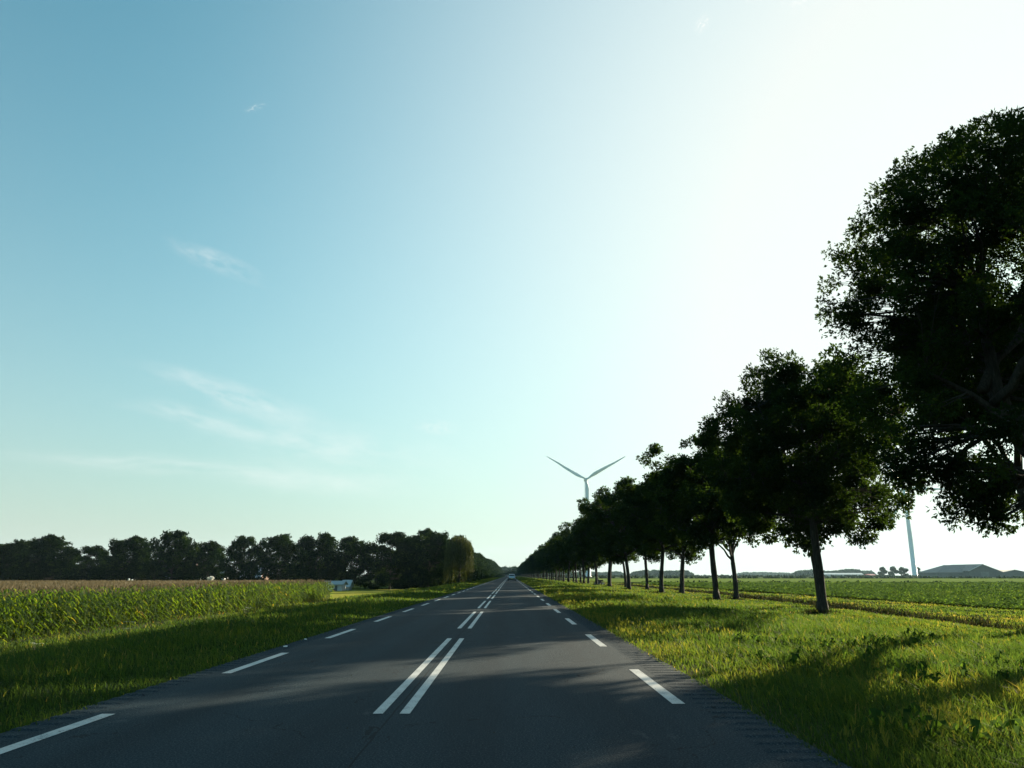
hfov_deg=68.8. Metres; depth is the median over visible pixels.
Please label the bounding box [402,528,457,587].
belt tree
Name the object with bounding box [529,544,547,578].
avenue tree
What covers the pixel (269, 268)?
sky
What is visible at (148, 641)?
verge grass
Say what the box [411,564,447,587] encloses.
belt shrub
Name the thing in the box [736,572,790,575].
wood
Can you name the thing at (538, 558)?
avenue tree
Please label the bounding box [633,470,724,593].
avenue tree
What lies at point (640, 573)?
wood
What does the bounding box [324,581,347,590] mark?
shed
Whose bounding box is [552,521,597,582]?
avenue tree
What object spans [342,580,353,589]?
hut
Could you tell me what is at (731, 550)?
avenue tree
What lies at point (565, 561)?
avenue tree
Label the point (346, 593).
meadow
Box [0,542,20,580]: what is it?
belt tree
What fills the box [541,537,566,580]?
avenue tree
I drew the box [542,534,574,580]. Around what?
avenue tree
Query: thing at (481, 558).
roadside tree
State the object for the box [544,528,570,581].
avenue tree
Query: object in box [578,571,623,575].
wood
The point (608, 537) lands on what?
avenue tree
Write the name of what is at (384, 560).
belt tree
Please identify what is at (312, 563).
belt tree
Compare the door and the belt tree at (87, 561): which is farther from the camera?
the door
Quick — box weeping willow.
[442,534,474,583]
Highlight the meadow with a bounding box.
[321,589,402,598]
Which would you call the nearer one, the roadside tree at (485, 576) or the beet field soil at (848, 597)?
the beet field soil at (848, 597)
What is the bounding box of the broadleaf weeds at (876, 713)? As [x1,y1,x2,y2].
[725,628,1023,742]
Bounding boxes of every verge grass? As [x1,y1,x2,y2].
[0,577,500,739]
[516,577,1023,767]
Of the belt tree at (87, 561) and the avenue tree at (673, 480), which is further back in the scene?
the belt tree at (87, 561)
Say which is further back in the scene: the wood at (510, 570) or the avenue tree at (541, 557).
the wood at (510, 570)
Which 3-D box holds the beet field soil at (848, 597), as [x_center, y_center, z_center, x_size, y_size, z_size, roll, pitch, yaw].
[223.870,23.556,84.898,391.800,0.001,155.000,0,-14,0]
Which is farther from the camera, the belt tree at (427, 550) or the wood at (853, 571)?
the wood at (853, 571)
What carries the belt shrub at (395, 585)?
on the ground at (386, 587)
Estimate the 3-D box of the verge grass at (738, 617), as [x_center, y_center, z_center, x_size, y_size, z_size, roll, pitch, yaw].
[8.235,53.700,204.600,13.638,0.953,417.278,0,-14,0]
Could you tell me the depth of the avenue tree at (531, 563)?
300.36 m
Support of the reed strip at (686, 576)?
on the ground at (386, 587)
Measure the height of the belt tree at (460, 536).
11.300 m
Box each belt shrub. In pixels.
[73,566,100,580]
[111,567,156,580]
[371,570,401,588]
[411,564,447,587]
[448,568,482,582]
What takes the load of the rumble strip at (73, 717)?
on the road
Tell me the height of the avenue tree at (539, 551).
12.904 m
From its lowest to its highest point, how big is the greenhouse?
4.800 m
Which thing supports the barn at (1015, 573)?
on the ground at (386, 587)
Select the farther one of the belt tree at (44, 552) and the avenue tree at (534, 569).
the avenue tree at (534, 569)
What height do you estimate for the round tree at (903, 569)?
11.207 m
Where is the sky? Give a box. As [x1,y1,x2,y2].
[0,0,1023,575]
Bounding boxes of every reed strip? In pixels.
[541,574,917,576]
[560,575,1023,577]
[631,580,1011,583]
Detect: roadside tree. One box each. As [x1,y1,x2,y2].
[474,552,487,578]
[474,553,481,578]
[475,554,484,579]
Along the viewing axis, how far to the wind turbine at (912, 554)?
782.84 m
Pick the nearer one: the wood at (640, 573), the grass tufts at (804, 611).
the grass tufts at (804, 611)
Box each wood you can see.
[502,566,578,575]
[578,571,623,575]
[630,570,656,575]
[651,570,693,575]
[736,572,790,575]
[791,569,825,575]
[825,570,865,573]
[840,569,864,573]
[862,570,875,574]
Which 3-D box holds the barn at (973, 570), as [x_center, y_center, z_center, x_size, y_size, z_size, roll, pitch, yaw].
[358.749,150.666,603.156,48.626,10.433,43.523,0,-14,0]
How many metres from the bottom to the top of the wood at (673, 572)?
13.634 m
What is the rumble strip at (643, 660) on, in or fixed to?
on the road
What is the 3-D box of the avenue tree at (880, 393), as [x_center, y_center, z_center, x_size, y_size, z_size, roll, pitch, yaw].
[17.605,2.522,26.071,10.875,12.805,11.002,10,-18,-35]
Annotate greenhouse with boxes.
[824,573,863,575]
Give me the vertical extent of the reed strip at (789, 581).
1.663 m
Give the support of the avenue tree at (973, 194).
on the ground at (386, 587)
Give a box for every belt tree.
[0,539,41,580]
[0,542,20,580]
[2,534,82,580]
[69,544,109,580]
[91,535,156,580]
[138,529,201,580]
[178,540,230,580]
[218,535,264,580]
[251,533,301,580]
[284,531,342,581]
[328,535,371,586]
[359,531,423,589]
[393,535,423,588]
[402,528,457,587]
[448,535,474,582]
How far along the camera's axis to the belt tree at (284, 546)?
139.26 m
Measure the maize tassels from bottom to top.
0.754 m
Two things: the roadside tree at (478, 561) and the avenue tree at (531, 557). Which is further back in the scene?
the avenue tree at (531, 557)
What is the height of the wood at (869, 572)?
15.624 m
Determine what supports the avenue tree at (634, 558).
on the ground at (386, 587)
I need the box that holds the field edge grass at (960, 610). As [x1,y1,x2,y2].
[565,580,1023,629]
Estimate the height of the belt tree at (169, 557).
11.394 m
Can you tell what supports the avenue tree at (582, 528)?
on the ground at (386, 587)
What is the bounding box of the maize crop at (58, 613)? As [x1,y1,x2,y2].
[0,580,334,643]
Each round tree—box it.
[877,567,887,574]
[888,566,898,574]
[898,567,908,574]
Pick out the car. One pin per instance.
(511, 577)
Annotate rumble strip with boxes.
[0,587,471,743]
[528,587,850,767]
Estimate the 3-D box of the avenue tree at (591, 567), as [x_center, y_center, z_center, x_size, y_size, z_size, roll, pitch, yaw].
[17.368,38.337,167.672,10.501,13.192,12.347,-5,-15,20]
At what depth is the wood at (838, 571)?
1263.54 m
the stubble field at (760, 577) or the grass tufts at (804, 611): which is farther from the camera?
the stubble field at (760, 577)
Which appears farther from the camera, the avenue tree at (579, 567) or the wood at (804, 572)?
the wood at (804, 572)
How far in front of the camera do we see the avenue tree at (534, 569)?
318.73 m
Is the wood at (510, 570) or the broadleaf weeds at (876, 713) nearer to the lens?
the broadleaf weeds at (876, 713)
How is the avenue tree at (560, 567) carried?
on the ground at (386, 587)
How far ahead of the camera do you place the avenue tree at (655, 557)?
93.83 m
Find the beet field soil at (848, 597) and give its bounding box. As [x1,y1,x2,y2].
[652,584,1020,608]
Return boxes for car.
[508,574,515,580]
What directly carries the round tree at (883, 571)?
on the ground at (386, 587)
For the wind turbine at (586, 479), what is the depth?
726.81 m
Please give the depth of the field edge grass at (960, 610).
45.03 m
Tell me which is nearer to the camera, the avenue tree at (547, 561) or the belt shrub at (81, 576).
the belt shrub at (81, 576)
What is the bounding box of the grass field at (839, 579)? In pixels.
[560,578,1023,581]
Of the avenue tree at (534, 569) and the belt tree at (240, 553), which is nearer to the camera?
the belt tree at (240, 553)
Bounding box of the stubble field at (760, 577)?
[548,577,1006,577]
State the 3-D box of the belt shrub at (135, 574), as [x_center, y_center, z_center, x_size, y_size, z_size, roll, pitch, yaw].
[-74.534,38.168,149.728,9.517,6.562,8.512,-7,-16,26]
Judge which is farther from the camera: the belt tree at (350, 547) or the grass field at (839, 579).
the grass field at (839, 579)
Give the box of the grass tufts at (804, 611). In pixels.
[572,582,839,614]
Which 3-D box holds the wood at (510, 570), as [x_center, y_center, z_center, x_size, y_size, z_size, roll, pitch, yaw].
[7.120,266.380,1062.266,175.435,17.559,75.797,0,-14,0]
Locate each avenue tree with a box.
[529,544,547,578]
[529,560,543,578]
[530,549,544,578]
[533,548,549,579]
[534,547,554,579]
[538,549,557,579]
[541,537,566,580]
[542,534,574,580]
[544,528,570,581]
[551,530,590,582]
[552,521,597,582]
[554,554,587,582]
[555,565,587,581]
[562,518,608,583]
[570,493,637,586]
[576,482,648,588]
[578,559,612,578]
[580,563,603,583]
[581,535,611,584]
[591,541,639,586]
[603,472,719,593]
[605,501,678,588]
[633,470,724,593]
[636,433,786,599]
[680,481,777,599]
[684,390,910,606]
[690,347,934,612]
[810,280,1023,521]
[814,105,1023,537]
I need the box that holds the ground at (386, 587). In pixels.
[0,575,1023,767]
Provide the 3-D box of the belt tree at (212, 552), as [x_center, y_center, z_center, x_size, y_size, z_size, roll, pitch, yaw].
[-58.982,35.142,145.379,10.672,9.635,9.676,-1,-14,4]
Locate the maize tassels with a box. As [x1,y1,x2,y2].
[0,579,330,598]
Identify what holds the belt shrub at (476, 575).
on the ground at (386, 587)
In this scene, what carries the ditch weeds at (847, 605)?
on the ground at (386, 587)
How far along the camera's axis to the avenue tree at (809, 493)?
33.48 m
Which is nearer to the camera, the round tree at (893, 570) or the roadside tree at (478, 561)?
the roadside tree at (478, 561)
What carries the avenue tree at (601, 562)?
on the ground at (386, 587)
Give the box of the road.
[0,576,849,767]
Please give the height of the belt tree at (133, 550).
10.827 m
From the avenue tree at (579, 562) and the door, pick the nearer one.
the avenue tree at (579, 562)
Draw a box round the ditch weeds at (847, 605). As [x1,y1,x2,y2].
[617,583,1023,630]
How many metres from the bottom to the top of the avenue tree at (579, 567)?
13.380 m
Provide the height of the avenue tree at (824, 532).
12.700 m
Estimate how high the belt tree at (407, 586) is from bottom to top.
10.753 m
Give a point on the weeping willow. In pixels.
(458, 552)
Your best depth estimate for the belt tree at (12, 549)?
143.46 m
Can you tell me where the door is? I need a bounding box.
[981,572,989,576]
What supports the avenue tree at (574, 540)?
on the ground at (386, 587)
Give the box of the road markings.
[0,578,684,753]
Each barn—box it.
[917,564,1003,576]
[999,570,1023,576]
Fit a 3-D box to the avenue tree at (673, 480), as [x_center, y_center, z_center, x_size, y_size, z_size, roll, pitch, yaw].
[13.741,9.026,51.720,10.431,12.132,11.272,-10,-17,34]
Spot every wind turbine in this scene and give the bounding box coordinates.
[547,456,623,575]
[887,465,944,574]
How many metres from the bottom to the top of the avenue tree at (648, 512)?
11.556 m
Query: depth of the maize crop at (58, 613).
37.78 m

